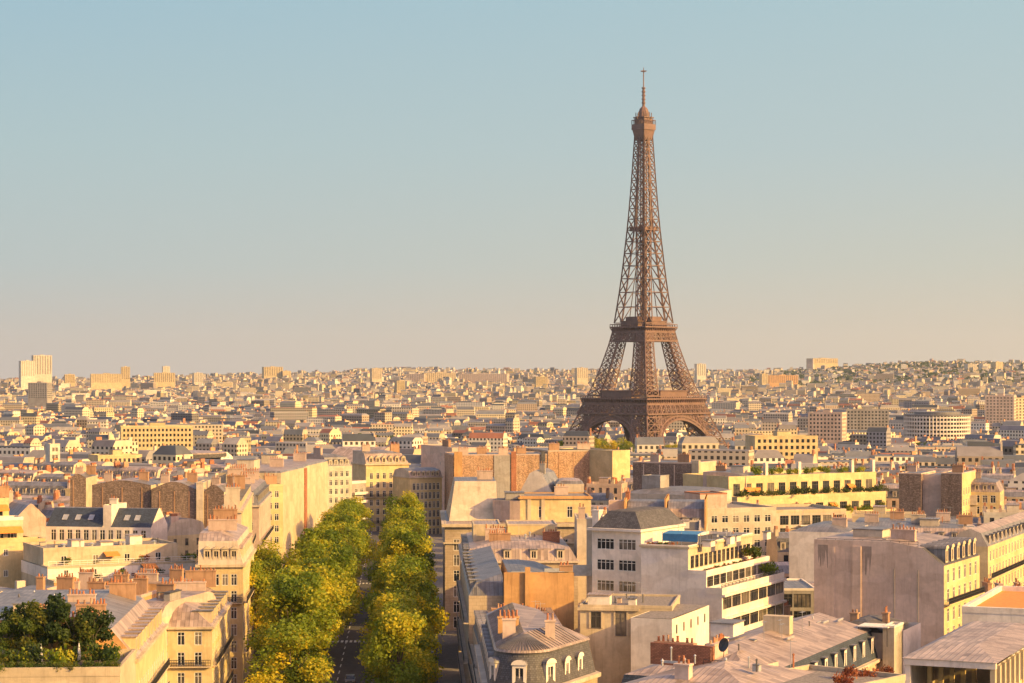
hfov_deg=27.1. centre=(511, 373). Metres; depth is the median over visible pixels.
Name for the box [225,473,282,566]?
apartment building
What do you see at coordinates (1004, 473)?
apartment building
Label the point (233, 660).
window
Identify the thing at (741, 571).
window
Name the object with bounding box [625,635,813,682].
apartment building
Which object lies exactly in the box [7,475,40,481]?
apartment building
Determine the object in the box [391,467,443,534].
apartment building
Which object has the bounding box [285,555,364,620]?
plane tree
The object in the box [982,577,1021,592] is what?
apartment building
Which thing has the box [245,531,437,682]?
avenue road
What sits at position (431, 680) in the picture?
plane tree
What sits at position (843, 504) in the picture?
window
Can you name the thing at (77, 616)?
garden tree
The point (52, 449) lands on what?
apartment building
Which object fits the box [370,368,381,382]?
tower block
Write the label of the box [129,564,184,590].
apartment building
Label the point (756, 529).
window
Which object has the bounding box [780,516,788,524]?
window
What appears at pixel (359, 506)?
plane tree
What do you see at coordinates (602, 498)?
apartment building
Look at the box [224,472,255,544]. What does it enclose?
apartment building
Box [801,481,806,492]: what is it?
window
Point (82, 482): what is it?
apartment building
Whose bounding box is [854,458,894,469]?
apartment building
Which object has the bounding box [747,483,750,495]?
window
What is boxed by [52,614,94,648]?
garden tree
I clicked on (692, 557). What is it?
window
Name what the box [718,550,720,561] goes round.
window
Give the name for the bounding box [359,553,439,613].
plane tree
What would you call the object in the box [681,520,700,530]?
apartment building
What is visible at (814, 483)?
window
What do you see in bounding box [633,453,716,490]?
apartment building
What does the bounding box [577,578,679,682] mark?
apartment building
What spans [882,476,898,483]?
apartment building
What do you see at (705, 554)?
window
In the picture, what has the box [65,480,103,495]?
apartment building
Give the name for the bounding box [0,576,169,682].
apartment building
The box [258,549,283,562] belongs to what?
plane tree
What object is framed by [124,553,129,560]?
window
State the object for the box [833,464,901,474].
apartment building
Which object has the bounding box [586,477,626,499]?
apartment building
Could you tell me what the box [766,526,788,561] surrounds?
apartment building
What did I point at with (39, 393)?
tower block
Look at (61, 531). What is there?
window
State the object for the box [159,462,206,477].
apartment building
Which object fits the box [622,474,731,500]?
apartment building
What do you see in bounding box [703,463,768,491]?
apartment building
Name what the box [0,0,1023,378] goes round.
sky
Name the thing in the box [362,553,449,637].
plane tree
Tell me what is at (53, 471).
apartment building
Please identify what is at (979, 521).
apartment building
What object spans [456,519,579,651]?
apartment building
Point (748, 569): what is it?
window
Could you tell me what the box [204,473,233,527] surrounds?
apartment building
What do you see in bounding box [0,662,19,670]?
hedge
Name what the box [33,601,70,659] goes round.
garden tree
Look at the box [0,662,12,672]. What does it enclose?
hedge
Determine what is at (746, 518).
window
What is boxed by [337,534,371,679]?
lane marking
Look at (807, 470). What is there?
shrub
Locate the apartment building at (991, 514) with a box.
[983,502,1023,522]
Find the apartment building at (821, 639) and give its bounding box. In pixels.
[621,610,881,682]
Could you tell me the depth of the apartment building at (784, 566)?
465.62 m
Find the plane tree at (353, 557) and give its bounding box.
[336,536,361,577]
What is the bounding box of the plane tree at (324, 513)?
[317,508,370,541]
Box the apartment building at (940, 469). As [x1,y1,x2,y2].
[916,461,951,470]
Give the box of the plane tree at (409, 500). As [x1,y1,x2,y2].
[380,493,428,532]
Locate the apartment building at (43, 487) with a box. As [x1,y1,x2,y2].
[0,476,71,495]
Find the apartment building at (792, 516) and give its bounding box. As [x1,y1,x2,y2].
[762,504,847,531]
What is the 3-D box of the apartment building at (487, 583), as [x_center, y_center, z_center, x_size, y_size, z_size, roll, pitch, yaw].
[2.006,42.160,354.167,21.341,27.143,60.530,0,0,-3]
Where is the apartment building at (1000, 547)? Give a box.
[957,511,1023,588]
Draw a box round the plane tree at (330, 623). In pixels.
[251,566,341,668]
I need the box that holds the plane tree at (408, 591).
[377,587,433,633]
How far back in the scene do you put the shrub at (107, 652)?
245.01 m
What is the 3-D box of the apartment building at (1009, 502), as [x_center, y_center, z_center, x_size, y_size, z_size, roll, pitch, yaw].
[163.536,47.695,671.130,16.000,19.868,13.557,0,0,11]
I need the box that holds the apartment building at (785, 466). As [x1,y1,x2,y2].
[784,464,843,469]
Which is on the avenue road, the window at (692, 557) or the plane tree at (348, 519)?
the plane tree at (348, 519)
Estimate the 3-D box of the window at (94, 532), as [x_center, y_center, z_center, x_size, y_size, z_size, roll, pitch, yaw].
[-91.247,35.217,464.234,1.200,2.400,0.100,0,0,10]
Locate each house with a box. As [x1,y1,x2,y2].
[46,495,167,540]
[521,461,557,491]
[555,478,583,491]
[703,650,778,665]
[746,664,905,682]
[848,606,920,673]
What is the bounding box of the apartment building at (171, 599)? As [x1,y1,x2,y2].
[145,578,215,682]
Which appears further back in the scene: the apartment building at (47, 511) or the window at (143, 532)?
the apartment building at (47, 511)
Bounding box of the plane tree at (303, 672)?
[241,619,336,682]
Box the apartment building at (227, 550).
[195,505,257,682]
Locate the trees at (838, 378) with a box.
[218,360,1023,446]
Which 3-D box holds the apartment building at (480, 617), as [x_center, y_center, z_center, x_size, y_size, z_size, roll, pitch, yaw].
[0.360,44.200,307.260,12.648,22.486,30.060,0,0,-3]
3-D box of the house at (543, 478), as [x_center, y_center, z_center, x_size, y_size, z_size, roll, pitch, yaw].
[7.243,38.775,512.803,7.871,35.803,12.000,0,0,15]
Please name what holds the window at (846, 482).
in the apartment building at (819, 480)
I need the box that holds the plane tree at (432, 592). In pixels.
[380,568,442,617]
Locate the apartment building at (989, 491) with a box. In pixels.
[970,469,1003,516]
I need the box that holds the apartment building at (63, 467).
[33,458,85,473]
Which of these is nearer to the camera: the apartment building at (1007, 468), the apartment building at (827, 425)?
the apartment building at (1007, 468)
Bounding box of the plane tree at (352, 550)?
[317,535,358,558]
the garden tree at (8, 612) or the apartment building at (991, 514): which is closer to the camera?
the garden tree at (8, 612)
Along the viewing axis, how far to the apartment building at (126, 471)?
844.49 m
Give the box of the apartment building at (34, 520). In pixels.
[9,488,45,540]
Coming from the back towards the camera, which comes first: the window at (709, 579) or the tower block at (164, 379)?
the tower block at (164, 379)
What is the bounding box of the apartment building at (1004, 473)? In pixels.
[997,468,1011,473]
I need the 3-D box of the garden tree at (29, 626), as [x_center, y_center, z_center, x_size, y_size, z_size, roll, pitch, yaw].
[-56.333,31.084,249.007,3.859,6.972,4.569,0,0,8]
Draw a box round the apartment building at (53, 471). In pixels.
[21,465,63,473]
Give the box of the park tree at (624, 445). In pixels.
[615,437,634,452]
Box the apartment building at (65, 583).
[13,572,75,589]
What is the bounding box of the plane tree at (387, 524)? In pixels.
[374,518,425,557]
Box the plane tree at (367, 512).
[338,495,373,518]
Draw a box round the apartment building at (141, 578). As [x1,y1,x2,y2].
[74,567,158,599]
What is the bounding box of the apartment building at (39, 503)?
[13,494,53,511]
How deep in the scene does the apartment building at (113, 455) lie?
967.37 m
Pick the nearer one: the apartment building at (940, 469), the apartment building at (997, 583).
the apartment building at (997, 583)
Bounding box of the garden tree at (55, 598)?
[44,592,82,652]
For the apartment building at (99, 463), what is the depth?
905.55 m
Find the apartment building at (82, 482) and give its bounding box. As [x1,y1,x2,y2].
[70,464,96,506]
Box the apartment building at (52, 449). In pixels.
[45,438,59,461]
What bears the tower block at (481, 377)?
on the ground
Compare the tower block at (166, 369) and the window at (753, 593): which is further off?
the tower block at (166, 369)
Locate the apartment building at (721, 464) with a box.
[718,461,739,469]
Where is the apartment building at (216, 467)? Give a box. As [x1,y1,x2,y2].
[195,459,233,471]
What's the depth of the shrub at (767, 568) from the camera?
353.07 m
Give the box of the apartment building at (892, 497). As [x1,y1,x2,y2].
[876,484,898,510]
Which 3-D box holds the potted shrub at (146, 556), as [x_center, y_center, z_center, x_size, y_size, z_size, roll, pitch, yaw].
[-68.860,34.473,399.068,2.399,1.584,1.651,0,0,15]
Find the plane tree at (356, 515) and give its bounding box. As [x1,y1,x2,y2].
[327,502,379,564]
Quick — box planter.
[80,656,97,663]
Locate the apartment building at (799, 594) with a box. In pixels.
[784,578,813,617]
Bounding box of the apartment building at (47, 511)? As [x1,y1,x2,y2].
[41,502,53,517]
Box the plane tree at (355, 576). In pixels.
[350,563,363,585]
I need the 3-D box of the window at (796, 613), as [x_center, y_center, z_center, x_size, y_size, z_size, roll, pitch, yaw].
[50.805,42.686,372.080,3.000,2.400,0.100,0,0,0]
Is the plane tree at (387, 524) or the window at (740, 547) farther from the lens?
the plane tree at (387, 524)
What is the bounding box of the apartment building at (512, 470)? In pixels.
[444,445,546,509]
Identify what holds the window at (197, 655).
in the apartment building at (199, 640)
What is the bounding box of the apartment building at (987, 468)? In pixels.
[962,461,994,472]
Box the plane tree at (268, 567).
[254,556,278,648]
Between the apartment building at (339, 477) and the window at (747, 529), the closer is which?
the window at (747, 529)
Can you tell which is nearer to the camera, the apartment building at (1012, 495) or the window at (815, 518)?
the window at (815, 518)
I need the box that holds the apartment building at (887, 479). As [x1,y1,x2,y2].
[876,472,898,482]
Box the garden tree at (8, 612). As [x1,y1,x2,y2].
[0,602,32,653]
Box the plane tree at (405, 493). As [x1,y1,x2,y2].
[382,490,426,524]
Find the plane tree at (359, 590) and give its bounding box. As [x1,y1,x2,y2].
[321,549,364,606]
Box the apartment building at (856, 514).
[852,505,920,521]
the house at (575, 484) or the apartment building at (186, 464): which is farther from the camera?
the apartment building at (186, 464)
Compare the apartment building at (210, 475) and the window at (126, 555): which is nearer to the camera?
the window at (126, 555)
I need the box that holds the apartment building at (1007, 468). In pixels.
[995,462,1011,472]
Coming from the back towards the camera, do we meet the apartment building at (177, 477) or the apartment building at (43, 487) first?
the apartment building at (177, 477)
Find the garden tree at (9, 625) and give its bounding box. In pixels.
[0,612,23,650]
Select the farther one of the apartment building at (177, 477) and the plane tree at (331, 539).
the apartment building at (177, 477)
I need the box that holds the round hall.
[189,450,226,458]
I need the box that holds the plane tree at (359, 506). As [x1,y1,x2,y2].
[331,499,375,535]
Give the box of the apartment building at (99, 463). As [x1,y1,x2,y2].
[65,456,113,465]
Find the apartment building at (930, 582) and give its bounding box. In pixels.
[814,524,984,646]
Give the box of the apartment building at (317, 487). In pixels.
[260,450,327,529]
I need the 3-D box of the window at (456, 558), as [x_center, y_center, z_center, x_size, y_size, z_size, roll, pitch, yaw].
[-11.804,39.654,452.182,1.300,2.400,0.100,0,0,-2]
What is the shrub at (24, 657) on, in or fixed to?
on the apartment building at (138, 626)
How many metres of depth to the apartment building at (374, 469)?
766.57 m
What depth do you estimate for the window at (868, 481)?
654.64 m
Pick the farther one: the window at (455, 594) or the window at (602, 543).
the window at (455, 594)
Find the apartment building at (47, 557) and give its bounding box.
[21,532,195,585]
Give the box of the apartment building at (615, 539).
[586,506,685,597]
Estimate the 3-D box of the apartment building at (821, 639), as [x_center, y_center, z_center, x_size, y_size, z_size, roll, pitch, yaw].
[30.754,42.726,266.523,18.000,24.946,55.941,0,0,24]
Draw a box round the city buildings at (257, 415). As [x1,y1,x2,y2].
[0,358,1023,592]
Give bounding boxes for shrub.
[0,646,20,664]
[8,647,48,664]
[23,639,45,664]
[45,644,76,663]
[61,557,71,563]
[64,646,93,662]
[77,641,104,661]
[86,638,118,662]
[103,645,123,661]
[138,553,151,561]
[187,553,197,559]
[736,489,758,496]
[739,544,763,558]
[750,465,762,475]
[750,489,771,495]
[759,563,778,575]
[768,466,783,474]
[769,489,786,495]
[786,467,799,473]
[787,486,804,494]
[803,465,816,473]
[805,486,818,493]
[816,464,830,472]
[820,486,838,493]
[832,671,853,682]
[836,466,849,472]
[839,663,859,678]
[841,487,850,492]
[851,485,873,491]
[854,466,865,471]
[854,664,879,676]
[861,504,872,509]
[870,482,889,491]
[880,664,894,672]
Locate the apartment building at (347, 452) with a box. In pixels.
[331,446,389,479]
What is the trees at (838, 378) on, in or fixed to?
on the ground
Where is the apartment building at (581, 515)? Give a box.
[574,503,588,632]
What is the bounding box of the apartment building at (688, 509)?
[609,488,707,531]
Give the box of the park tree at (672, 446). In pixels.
[664,444,677,448]
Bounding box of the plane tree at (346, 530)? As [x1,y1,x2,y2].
[313,521,370,560]
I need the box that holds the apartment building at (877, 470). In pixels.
[845,463,879,471]
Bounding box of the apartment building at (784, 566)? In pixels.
[769,562,788,577]
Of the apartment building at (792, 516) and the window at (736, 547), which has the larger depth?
the apartment building at (792, 516)
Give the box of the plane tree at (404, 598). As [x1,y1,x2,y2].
[356,592,435,649]
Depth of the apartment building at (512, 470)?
732.75 m
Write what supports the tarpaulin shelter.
on the office building at (750, 593)
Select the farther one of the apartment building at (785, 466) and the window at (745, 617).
the apartment building at (785, 466)
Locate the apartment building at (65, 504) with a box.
[54,503,69,507]
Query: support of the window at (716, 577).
in the office building at (750, 593)
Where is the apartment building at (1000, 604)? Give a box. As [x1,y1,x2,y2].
[962,586,1023,654]
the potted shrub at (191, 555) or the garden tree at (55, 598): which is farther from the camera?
the potted shrub at (191, 555)
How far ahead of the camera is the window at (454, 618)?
452.13 m
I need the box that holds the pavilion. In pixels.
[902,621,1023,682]
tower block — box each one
[19,360,34,389]
[28,381,51,406]
[31,355,51,382]
[64,374,74,386]
[90,373,121,390]
[121,366,129,387]
[153,372,174,387]
[162,366,169,372]
[192,372,202,384]
[262,366,282,378]
[282,370,290,377]
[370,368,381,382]
[395,380,404,392]
[406,373,425,381]
[421,372,455,382]
[459,373,508,383]
[533,376,547,386]
[575,367,587,385]
[694,363,705,382]
[759,373,767,384]
[768,375,797,386]
[806,358,837,368]
[807,359,813,368]
[964,363,976,369]
[979,363,990,368]
[985,393,1015,428]
[991,361,1002,369]
[1016,395,1023,420]
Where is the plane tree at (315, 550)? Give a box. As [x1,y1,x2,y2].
[285,536,360,650]
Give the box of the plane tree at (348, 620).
[295,562,361,627]
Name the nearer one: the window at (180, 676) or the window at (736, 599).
the window at (180, 676)
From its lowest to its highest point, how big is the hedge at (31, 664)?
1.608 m
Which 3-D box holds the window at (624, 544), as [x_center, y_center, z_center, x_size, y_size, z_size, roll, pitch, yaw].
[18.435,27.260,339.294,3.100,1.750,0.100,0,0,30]
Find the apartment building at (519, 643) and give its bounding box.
[473,602,600,682]
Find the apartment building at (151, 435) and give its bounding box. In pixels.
[120,422,192,449]
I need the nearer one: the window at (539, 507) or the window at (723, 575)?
the window at (723, 575)
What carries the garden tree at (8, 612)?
on the apartment building at (138, 626)
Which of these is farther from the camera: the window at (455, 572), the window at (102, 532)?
the window at (102, 532)
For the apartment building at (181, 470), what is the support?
on the ground
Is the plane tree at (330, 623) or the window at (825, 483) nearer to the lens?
the plane tree at (330, 623)
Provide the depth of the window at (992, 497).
585.67 m
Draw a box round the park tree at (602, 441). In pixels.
[595,437,608,448]
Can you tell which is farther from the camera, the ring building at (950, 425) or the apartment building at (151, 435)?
the ring building at (950, 425)
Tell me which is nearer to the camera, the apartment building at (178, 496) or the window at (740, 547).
the window at (740, 547)
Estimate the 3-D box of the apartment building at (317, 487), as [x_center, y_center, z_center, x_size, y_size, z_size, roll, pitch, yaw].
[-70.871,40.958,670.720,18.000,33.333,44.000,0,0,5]
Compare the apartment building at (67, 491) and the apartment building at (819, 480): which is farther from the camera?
the apartment building at (67, 491)
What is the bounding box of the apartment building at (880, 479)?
[877,473,883,483]
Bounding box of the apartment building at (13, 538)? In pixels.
[0,482,45,588]
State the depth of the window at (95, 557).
396.77 m
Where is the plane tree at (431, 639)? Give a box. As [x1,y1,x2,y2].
[361,598,444,675]
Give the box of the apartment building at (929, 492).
[899,462,975,516]
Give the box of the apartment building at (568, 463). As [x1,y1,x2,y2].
[526,441,599,489]
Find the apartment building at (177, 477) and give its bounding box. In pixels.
[114,475,182,481]
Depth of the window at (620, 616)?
307.05 m
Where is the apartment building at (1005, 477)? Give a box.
[964,466,1015,480]
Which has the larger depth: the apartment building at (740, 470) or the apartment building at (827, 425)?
the apartment building at (827, 425)
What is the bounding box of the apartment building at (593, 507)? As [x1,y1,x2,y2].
[591,505,608,515]
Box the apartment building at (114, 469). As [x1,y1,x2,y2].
[91,461,122,478]
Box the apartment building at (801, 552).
[789,510,866,581]
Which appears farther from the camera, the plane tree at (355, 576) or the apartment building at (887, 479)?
the apartment building at (887, 479)
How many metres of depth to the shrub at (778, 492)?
631.03 m
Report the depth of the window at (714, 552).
342.46 m
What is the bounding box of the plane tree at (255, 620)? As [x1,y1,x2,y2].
[253,569,274,655]
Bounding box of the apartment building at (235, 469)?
[226,463,245,482]
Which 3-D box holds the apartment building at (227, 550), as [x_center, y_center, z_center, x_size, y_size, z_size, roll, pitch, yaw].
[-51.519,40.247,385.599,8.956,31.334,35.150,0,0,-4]
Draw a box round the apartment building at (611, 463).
[559,448,629,481]
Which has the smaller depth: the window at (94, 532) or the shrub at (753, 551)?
the shrub at (753, 551)
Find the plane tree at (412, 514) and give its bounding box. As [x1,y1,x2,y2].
[379,506,433,542]
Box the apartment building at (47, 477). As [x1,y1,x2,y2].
[34,471,84,481]
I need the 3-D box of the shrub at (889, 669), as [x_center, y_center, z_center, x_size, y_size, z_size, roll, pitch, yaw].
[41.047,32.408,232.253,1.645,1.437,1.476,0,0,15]
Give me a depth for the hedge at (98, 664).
241.85 m
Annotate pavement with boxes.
[430,534,460,682]
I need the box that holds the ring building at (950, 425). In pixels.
[903,411,970,439]
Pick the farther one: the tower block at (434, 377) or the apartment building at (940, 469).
the tower block at (434, 377)
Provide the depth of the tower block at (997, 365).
7706.60 m
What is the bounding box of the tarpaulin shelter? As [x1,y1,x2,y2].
[662,530,704,546]
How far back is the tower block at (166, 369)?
7172.63 m
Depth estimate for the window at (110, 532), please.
463.65 m
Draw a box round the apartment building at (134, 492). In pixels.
[92,469,164,507]
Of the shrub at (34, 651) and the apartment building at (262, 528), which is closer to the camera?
the shrub at (34, 651)
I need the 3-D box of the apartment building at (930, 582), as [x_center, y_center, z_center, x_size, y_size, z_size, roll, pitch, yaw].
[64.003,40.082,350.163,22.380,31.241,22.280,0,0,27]
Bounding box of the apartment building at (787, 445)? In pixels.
[745,431,817,459]
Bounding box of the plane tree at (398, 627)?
[354,607,434,682]
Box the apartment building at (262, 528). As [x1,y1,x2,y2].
[222,467,273,549]
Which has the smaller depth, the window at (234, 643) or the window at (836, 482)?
the window at (234, 643)
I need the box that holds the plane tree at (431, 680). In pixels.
[359,621,443,682]
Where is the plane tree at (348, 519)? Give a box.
[309,512,365,560]
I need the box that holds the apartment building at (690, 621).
[631,604,708,671]
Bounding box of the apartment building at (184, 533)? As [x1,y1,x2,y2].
[160,508,204,569]
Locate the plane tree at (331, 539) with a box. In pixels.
[279,526,355,586]
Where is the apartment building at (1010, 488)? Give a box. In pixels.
[1006,487,1016,489]
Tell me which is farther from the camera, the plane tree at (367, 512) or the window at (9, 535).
the plane tree at (367, 512)
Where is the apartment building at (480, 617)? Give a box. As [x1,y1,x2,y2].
[468,600,561,682]
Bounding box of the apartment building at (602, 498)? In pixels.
[587,487,614,504]
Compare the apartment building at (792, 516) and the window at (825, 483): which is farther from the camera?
the window at (825, 483)
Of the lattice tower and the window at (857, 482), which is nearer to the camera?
the window at (857, 482)
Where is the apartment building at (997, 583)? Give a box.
[994,580,1019,585]
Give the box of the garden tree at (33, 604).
[20,599,51,647]
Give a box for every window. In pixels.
[7,533,16,537]
[51,529,55,539]
[59,529,63,539]
[67,529,71,538]
[75,529,80,538]
[83,530,88,539]
[92,530,96,539]
[93,554,98,562]
[100,530,104,539]
[108,530,112,538]
[116,530,120,538]
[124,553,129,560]
[141,530,145,537]
[155,552,160,558]
[177,632,184,644]
[177,652,184,665]
[177,673,184,682]
[194,632,201,644]
[194,652,201,664]
[194,672,201,682]
[216,574,218,585]
[222,574,227,585]
[231,574,236,584]
[231,591,236,601]
[231,607,236,618]
[231,624,236,635]
[231,641,236,651]
[231,657,236,668]
[231,674,236,682]
[453,539,459,550]
[453,555,459,565]
[453,570,459,581]
[453,586,457,596]
[453,601,459,612]
[453,617,459,627]
[538,506,540,517]
[567,506,572,516]
[591,611,600,627]
[597,538,613,549]
[597,559,613,569]
[598,580,613,590]
[615,611,625,635]
[619,539,635,550]
[619,560,635,571]
[619,581,635,592]
[691,555,693,568]
[695,555,697,567]
[700,553,702,565]
[704,552,707,565]
[707,576,712,586]
[709,552,711,563]
[711,516,716,522]
[713,551,715,562]
[714,574,719,584]
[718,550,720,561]
[720,572,725,583]
[722,516,727,522]
[722,549,724,560]
[723,596,730,609]
[726,548,728,559]
[727,571,731,581]
[731,547,733,558]
[732,593,740,606]
[733,484,739,495]
[733,515,738,522]
[733,569,738,579]
[735,546,737,557]
[739,545,741,557]
[739,568,744,578]
[741,591,748,603]
[741,614,748,625]
[743,515,749,521]
[743,527,749,532]
[745,566,750,576]
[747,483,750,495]
[750,588,757,601]
[750,611,757,623]
[751,565,756,575]
[754,515,759,521]
[754,527,759,533]
[754,540,759,546]
[756,483,762,491]
[757,564,761,573]
[759,586,766,598]
[759,608,766,620]
[765,515,770,521]
[767,483,773,494]
[767,584,774,596]
[767,606,774,614]
[776,582,782,593]
[776,603,782,614]
[779,482,784,491]
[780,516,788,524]
[784,594,791,607]
[790,482,795,493]
[791,515,798,524]
[794,594,810,607]
[794,611,810,617]
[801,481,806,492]
[801,515,809,524]
[812,481,817,492]
[812,515,820,523]
[823,481,828,489]
[823,515,830,520]
[834,480,839,491]
[840,501,846,507]
[844,480,850,491]
[852,501,858,508]
[855,479,860,490]
[863,500,869,505]
[866,479,871,490]
[982,495,987,502]
[990,495,995,502]
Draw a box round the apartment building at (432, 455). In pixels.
[421,438,486,509]
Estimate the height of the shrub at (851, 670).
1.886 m
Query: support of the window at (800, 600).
in the apartment building at (799, 594)
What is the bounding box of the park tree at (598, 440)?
[594,437,600,447]
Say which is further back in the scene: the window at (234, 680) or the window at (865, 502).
the window at (865, 502)
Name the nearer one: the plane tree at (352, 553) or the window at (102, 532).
the window at (102, 532)
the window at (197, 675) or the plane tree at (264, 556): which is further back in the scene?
the plane tree at (264, 556)
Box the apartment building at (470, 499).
[440,467,592,629]
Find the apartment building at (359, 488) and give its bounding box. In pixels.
[352,480,367,531]
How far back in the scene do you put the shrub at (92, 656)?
249.05 m
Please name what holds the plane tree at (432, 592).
on the avenue road
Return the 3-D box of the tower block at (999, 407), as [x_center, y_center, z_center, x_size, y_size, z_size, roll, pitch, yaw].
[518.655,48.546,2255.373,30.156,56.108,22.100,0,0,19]
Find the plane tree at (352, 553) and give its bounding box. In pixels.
[336,541,363,575]
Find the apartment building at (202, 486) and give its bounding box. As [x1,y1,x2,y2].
[196,480,210,523]
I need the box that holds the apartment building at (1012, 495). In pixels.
[1004,490,1023,500]
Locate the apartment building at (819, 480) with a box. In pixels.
[683,459,894,517]
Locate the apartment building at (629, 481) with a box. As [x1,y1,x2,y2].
[621,475,632,490]
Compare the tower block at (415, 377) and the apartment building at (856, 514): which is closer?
the apartment building at (856, 514)
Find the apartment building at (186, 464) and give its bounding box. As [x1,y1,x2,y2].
[176,461,209,470]
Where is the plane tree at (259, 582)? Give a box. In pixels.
[249,558,271,628]
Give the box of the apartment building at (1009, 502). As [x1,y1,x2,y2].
[1004,496,1023,509]
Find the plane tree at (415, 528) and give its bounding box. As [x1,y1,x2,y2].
[369,519,436,569]
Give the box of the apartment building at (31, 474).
[0,464,50,480]
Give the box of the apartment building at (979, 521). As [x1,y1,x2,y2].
[956,515,985,526]
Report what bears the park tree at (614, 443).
on the ground
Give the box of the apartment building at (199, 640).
[157,565,233,682]
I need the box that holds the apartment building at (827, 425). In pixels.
[808,409,846,443]
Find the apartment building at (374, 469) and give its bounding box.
[351,442,410,530]
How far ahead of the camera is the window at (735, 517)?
530.66 m
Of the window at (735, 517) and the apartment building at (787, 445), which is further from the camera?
the apartment building at (787, 445)
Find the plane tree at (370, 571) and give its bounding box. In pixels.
[361,519,435,590]
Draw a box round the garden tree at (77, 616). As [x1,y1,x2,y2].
[61,608,106,654]
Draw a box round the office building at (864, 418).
[846,407,888,429]
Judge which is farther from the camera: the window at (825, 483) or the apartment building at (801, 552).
the window at (825, 483)
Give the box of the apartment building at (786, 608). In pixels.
[784,601,794,617]
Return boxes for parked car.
[345,674,355,682]
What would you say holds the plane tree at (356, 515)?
on the avenue road
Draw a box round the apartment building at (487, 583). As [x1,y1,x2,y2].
[457,546,591,682]
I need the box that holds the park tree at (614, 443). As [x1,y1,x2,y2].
[599,440,618,448]
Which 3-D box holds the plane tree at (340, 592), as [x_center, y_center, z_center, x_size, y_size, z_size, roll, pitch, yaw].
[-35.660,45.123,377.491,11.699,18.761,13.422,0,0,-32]
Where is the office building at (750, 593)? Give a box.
[639,523,786,641]
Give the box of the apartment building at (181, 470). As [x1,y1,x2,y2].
[165,466,203,479]
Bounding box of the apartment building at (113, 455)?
[88,449,141,462]
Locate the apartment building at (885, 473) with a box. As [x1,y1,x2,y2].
[879,471,898,476]
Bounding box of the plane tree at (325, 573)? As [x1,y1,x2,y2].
[252,563,350,640]
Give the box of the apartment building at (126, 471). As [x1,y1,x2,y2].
[119,461,167,478]
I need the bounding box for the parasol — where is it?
[77,644,80,659]
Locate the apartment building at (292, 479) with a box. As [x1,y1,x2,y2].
[218,456,306,567]
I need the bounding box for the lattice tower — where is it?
[569,67,727,451]
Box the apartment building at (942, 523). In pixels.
[855,507,975,536]
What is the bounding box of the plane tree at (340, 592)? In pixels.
[316,585,344,640]
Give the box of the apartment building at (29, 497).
[9,488,59,501]
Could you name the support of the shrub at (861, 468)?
on the apartment building at (819, 480)
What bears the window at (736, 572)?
in the office building at (750, 593)
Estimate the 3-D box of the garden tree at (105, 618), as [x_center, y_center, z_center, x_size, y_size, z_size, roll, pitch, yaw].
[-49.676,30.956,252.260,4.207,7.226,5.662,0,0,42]
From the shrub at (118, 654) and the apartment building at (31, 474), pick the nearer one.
the shrub at (118, 654)
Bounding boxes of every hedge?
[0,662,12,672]
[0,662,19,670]
[8,660,23,666]
[26,659,39,667]
[33,660,53,666]
[54,662,74,671]
[56,660,71,668]
[62,661,88,666]
[82,660,93,666]
[90,661,102,666]
[94,659,115,666]
[105,660,120,666]
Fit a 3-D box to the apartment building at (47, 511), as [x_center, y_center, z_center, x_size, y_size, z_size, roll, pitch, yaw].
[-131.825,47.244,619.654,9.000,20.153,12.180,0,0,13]
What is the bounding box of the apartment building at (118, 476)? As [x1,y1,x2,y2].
[114,474,137,478]
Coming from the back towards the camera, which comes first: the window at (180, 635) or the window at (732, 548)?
the window at (732, 548)
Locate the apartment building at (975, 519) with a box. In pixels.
[922,511,982,522]
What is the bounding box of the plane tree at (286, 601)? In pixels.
[243,572,331,677]
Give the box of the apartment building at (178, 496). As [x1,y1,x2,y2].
[151,470,197,518]
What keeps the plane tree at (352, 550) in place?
on the avenue road
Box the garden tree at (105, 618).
[70,605,115,650]
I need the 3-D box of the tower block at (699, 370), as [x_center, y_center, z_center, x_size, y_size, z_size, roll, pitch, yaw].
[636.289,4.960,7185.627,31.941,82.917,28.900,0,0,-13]
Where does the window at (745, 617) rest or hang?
in the office building at (750, 593)
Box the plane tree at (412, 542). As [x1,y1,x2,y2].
[369,527,437,586]
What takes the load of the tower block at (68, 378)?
on the ground
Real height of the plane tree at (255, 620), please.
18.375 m
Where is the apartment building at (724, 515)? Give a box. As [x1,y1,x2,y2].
[684,491,775,555]
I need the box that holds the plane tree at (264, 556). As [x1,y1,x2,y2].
[254,538,285,627]
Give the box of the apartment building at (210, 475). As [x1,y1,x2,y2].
[183,471,217,484]
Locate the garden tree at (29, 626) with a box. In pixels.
[13,610,46,649]
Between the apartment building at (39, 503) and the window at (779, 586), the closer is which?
the window at (779, 586)
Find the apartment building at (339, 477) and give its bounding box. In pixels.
[306,446,351,512]
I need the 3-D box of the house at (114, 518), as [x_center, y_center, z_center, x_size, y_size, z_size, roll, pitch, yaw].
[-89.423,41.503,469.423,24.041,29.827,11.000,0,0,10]
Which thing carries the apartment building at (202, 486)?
on the ground
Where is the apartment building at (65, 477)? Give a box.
[60,473,103,481]
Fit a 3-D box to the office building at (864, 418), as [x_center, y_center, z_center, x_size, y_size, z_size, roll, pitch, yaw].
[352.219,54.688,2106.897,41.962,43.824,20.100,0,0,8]
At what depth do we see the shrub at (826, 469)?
648.88 m
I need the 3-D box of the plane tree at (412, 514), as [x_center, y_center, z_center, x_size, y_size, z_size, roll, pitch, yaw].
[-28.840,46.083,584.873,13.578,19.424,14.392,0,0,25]
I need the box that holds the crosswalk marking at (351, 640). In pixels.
[332,583,370,641]
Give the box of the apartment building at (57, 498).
[53,493,69,502]
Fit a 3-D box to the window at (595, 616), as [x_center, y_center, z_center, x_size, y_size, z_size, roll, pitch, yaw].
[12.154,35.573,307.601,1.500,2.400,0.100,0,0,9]
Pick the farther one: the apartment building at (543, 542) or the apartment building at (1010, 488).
the apartment building at (1010, 488)

